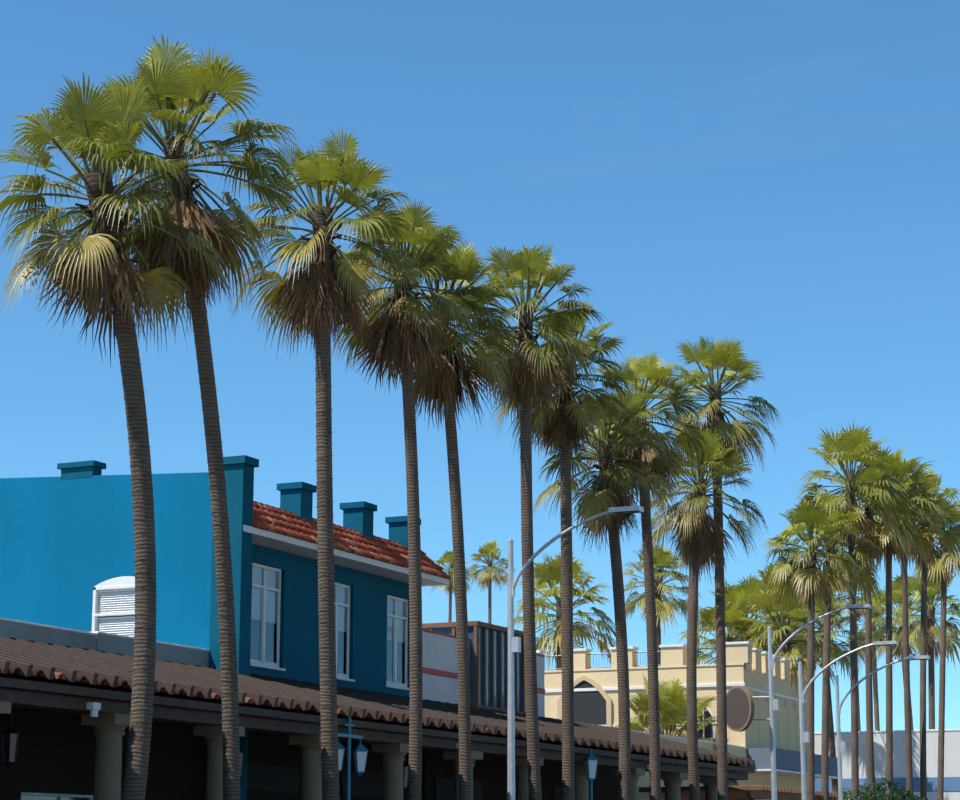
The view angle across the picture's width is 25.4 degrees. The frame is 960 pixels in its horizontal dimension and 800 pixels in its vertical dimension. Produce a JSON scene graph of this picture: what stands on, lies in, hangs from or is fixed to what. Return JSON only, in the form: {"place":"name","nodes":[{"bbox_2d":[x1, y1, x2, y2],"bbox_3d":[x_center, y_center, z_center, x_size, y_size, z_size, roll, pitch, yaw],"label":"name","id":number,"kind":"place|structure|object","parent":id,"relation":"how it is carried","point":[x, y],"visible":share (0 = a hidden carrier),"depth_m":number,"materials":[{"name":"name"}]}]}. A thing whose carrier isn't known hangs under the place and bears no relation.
{"place":"outdoors","nodes":[
{"label":"outdoors","id":0,"kind":"place"},
{"bbox_2d":[0,455,448,799],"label":"blue building","id":1,"kind":"structure","parent":0,"point":[67,556],"depth_m":49.77,"materials":[{"name":"blue paint"}]},
{"bbox_2d":[253,501,450,578],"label":"tile roof","id":2,"kind":"structure","parent":1,"relation":"on","point":[277,521],"depth_m":52.45,"materials":[{"name":"red tile"}]},
{"bbox_2d":[0,701,717,799],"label":"columns","id":3,"kind":"structure","parent":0,"point":[109,729],"depth_m":43.12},
{"bbox_2d":[0,636,754,779],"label":"arcade beams","id":4,"kind":"structure","parent":3,"relation":"on","point":[189,680],"depth_m":43.03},
{"bbox_2d":[2,708,408,790],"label":"arcade lanterns","id":5,"kind":"object","parent":4,"relation":"attached to","point":[11,734],"visible":0.35,"depth_m":35.23,"materials":[{"name":"black metal"}]},
{"bbox_2d":[0,641,754,767],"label":"tiled roof","id":6,"kind":"structure","parent":4,"relation":"on","point":[57,675],"depth_m":41.23,"materials":[{"name":"brown tile"}]},
{"bbox_2d":[0,0,959,731],"label":"sky","id":7,"kind":"structure","parent":0,"point":[781,178],"materials":[{"name":"blue"}]},
{"bbox_2d":[421,621,544,799],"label":"white building","id":8,"kind":"structure","parent":0,"point":[488,658],"depth_m":59.85,"materials":[{"name":"white paint"}]},
{"bbox_2d":[639,785,846,799],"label":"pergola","id":9,"kind":"object","parent":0,"point":[754,792],"visible":0.56,"depth_m":70.74,"materials":[{"name":"brown wood"}]},
{"bbox_2d":[843,781,893,799],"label":"bush","id":10,"kind":"object","parent":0,"point":[872,793],"visible":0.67,"depth_m":78.10,"materials":[{"name":"green plant"}]},
{"bbox_3d":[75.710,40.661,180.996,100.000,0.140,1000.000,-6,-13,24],"label":"pavement","id":11,"kind":"structure","parent":0,"visible":0},
{"bbox_2d":[0,71,233,799],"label":"palm tree","id":12,"kind":"object","parent":11,"relation":"on","point":[93,268],"visible":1,"depth_m":36.08,"materials":[{"name":"green plant"}]},
{"bbox_2d":[50,33,305,799],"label":"palm tree","id":13,"kind":"object","parent":11,"relation":"on","point":[172,87],"visible":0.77,"depth_m":38.45,"materials":[{"name":"green plant"}]},
{"bbox_2d":[230,127,422,799],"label":"palm tree","id":14,"kind":"object","parent":11,"relation":"on","point":[321,292],"visible":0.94,"depth_m":42.81,"materials":[{"name":"green plant"}]},
{"bbox_2d":[338,716,368,799],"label":"lantern post","id":15,"kind":"object","parent":11,"relation":"on","point":[360,751],"visible":0.75,"depth_m":43.81,"materials":[{"name":"blue metal"}]},
{"bbox_2d":[331,200,487,799],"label":"palm tree","id":16,"kind":"object","parent":11,"relation":"on","point":[405,333],"visible":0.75,"depth_m":45.97,"materials":[{"name":"green plant"}]},
{"bbox_2d":[351,239,527,799],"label":"palm tree","id":17,"kind":"object","parent":11,"relation":"on","point":[445,388],"visible":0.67,"depth_m":47.85,"materials":[{"name":"green plant"}]},
{"bbox_2d":[460,244,604,799],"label":"palm tree","id":18,"kind":"object","parent":11,"relation":"on","point":[531,376],"visible":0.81,"depth_m":51.92,"materials":[{"name":"green plant"}]},
{"bbox_2d":[482,298,636,799],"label":"palm tree","id":19,"kind":"object","parent":11,"relation":"on","point":[568,420],"visible":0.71,"depth_m":53.92,"materials":[{"name":"green plant"}]},
{"bbox_2d":[506,550,615,670],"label":"palm tree","id":20,"kind":"object","parent":11,"relation":"on","point":[549,573],"visible":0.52,"depth_m":89.70,"materials":[{"name":"green plant"}]},
{"bbox_2d":[507,504,643,799],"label":"street lamp","id":21,"kind":"object","parent":11,"relation":"on","point":[514,644],"visible":1,"depth_m":49.20,"materials":[{"name":"metal"}]},
{"bbox_2d":[582,748,598,799],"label":"lantern post","id":22,"kind":"object","parent":11,"relation":"on","point":[590,759],"visible":1,"depth_m":55.49,"materials":[{"name":"blue metal"}]},
{"bbox_2d":[533,386,681,799],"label":"palm tree","id":23,"kind":"object","parent":11,"relation":"on","point":[607,491],"visible":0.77,"depth_m":56.41,"materials":[{"name":"green plant"}]},
{"bbox_2d":[571,349,708,799],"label":"palm tree","id":24,"kind":"object","parent":11,"relation":"on","point":[652,372],"visible":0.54,"depth_m":58.99,"materials":[{"name":"green plant"}]},
{"bbox_2d":[545,717,745,799],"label":"building","id":25,"kind":"structure","parent":11,"relation":"on","point":[606,784],"depth_m":68.53,"materials":[{"name":"beige paint"}]},
{"bbox_2d":[623,540,702,665],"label":"palm tree","id":26,"kind":"object","parent":11,"relation":"on","point":[662,557],"visible":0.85,"depth_m":110.45,"materials":[{"name":"green plant"}]},
{"bbox_2d":[613,672,738,785],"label":"palm tree","id":27,"kind":"object","parent":11,"relation":"on","point":[672,704],"visible":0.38,"depth_m":80.02,"materials":[{"name":"green plant"}]},
{"bbox_2d":[536,641,837,799],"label":"cream building","id":28,"kind":"structure","parent":11,"relation":"on","point":[595,696],"depth_m":84.19,"materials":[{"name":"paint"}]},
{"bbox_2d":[639,428,767,799],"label":"palm tree","id":29,"kind":"object","parent":11,"relation":"on","point":[698,536],"visible":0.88,"depth_m":62.75,"materials":[{"name":"green plant"}]},
{"bbox_2d":[651,334,782,799],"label":"palm tree","id":30,"kind":"object","parent":11,"relation":"on","point":[724,357],"visible":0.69,"depth_m":65.07,"materials":[{"name":"green plant"}]},
{"bbox_2d":[672,588,778,664],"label":"palm tree","id":31,"kind":"object","parent":11,"relation":"on","point":[733,614],"visible":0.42,"depth_m":94.23,"materials":[{"name":"green plant"}]},
{"bbox_2d":[697,573,797,663],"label":"palm tree","id":32,"kind":"object","parent":11,"relation":"on","point":[733,590],"visible":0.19,"depth_m":98.25,"materials":[{"name":"green plant"}]},
{"bbox_2d":[733,562,832,669],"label":"palm tree","id":33,"kind":"object","parent":11,"relation":"on","point":[764,585],"visible":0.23,"depth_m":101.55,"materials":[{"name":"green plant"}]},
{"bbox_2d":[739,584,840,686],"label":"palm tree","id":34,"kind":"object","parent":11,"relation":"on","point":[765,603],"visible":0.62,"depth_m":90.04,"materials":[{"name":"green plant"}]},
{"bbox_2d":[727,602,870,799],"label":"street lamp","id":35,"kind":"object","parent":11,"relation":"on","point":[740,708],"visible":0.96,"depth_m":67.30,"materials":[{"name":"metal"}]},
{"bbox_2d":[760,498,863,799],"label":"palm tree","id":36,"kind":"object","parent":11,"relation":"on","point":[809,516],"visible":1,"depth_m":73.76,"materials":[{"name":"green plant"}]},
{"bbox_2d":[778,489,882,799],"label":"palm tree","id":37,"kind":"object","parent":11,"relation":"on","point":[863,558],"visible":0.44,"depth_m":76.95,"materials":[{"name":"green plant"}]},
{"bbox_2d":[798,639,897,799],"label":"street lamp","id":38,"kind":"object","parent":11,"relation":"on","point":[804,737],"visible":1,"depth_m":70.02,"materials":[{"name":"metal"}]},
{"bbox_2d":[794,420,918,799],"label":"palm tree","id":39,"kind":"object","parent":11,"relation":"on","point":[853,444],"visible":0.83,"depth_m":79.09,"materials":[{"name":"green plant"}]},
{"bbox_2d":[835,654,929,799],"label":"street lamp","id":40,"kind":"object","parent":11,"relation":"on","point":[841,746],"visible":1,"depth_m":73.96,"materials":[{"name":"metal"}]},
{"bbox_2d":[842,445,947,799],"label":"palm tree","id":41,"kind":"object","parent":11,"relation":"on","point":[904,468],"visible":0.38,"depth_m":83.75,"materials":[{"name":"green plant"}]},
{"bbox_2d":[860,472,948,798],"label":"palm tree","id":42,"kind":"object","parent":11,"relation":"on","point":[907,709],"visible":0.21,"depth_m":87.20,"materials":[{"name":"green plant"}]},
{"bbox_2d":[894,467,959,799],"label":"palm tree","id":43,"kind":"object","parent":11,"relation":"on","point":[951,537],"visible":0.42,"depth_m":89.17,"materials":[{"name":"green plant"}]},
{"bbox_2d":[910,497,959,799],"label":"palm tree","id":44,"kind":"object","parent":11,"relation":"on","point":[943,569],"visible":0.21,"depth_m":93.47,"materials":[{"name":"green plant"}]},
{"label":"planter","id":45,"kind":"object","parent":11,"relation":"on","visible":0},
{"bbox_2d":[859,776,911,799],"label":"bush","id":46,"kind":"object","parent":45,"relation":"in","point":[896,791],"visible":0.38,"depth_m":80.58,"materials":[{"name":"green plant"}]},
{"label":"planter","id":47,"kind":"object","parent":11,"relation":"on","visible":0},
{"bbox_2d":[883,786,927,799],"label":"bush","id":48,"kind":"object","parent":47,"relation":"in","point":[913,797],"visible":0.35,"depth_m":82.51,"materials":[{"name":"green plant"}]},
{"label":"planter","id":49,"kind":"object","parent":11,"relation":"on","visible":0},
{"bbox_2d":[829,788,875,799],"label":"bush","id":50,"kind":"object","parent":49,"relation":"in","point":[854,797],"visible":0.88,"depth_m":76.39,"materials":[{"name":"green plant"}]},
{"label":"ground","id":51,"kind":"structure","parent":0,"visible":0},
{"bbox_2d":[0,618,208,799],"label":"building","id":52,"kind":"structure","parent":51,"relation":"on","point":[55,759],"depth_m":42.73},
{"bbox_2d":[429,550,470,621],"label":"palm tree","id":53,"kind":"object","parent":51,"relation":"on","point":[447,557],"visible":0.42,"depth_m":148.94,"materials":[{"name":"green plant"}]},
{"bbox_2d":[466,539,515,623],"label":"palm tree","id":54,"kind":"object","parent":51,"relation":"on","point":[487,550],"visible":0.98,"depth_m":138.98,"materials":[{"name":"green plant"}]},
{"bbox_2d":[677,545,713,663],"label":"palm tree","id":55,"kind":"object","parent":51,"relation":"on","point":[698,605],"visible":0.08,"depth_m":141.72,"materials":[{"name":"green plant"}]},
{"bbox_2d":[760,594,845,679],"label":"palm tree","id":56,"kind":"object","parent":51,"relation":"on","point":[831,642],"visible":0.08,"depth_m":107.78,"materials":[{"name":"green plant"}]},
{"bbox_2d":[791,591,864,792],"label":"palm tree","id":57,"kind":"object","parent":51,"relation":"on","point":[845,660],"visible":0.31,"depth_m":104.87,"materials":[{"name":"green plant"}]},
{"bbox_2d":[832,565,884,730],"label":"palm tree","id":58,"kind":"object","parent":51,"relation":"on","point":[839,599],"visible":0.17,"depth_m":121.71,"materials":[{"name":"green plant"}]},
{"bbox_2d":[841,593,910,730],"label":"palm tree","id":59,"kind":"object","parent":51,"relation":"on","point":[875,691],"visible":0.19,"depth_m":124.28,"materials":[{"name":"green plant"}]},
{"bbox_2d":[835,465,921,796],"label":"palm tree","id":60,"kind":"object","parent":51,"relation":"on","point":[868,475],"visible":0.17,"depth_m":82.14,"materials":[{"name":"green plant"}]},
{"bbox_2d":[814,729,959,799],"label":"white building","id":61,"kind":"structure","parent":51,"relation":"on","point":[951,764],"depth_m":104.77,"materials":[{"name":"paint"}]},
{"bbox_2d":[860,574,937,729],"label":"palm tree","id":62,"kind":"object","parent":51,"relation":"on","point":[896,585],"visible":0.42,"depth_m":114.90,"materials":[{"name":"green plant"}]},
{"bbox_2d":[885,574,959,729],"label":"palm tree","id":63,"kind":"object","parent":51,"relation":"on","point":[931,644],"visible":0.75,"depth_m":108.60,"materials":[{"name":"green plant"}]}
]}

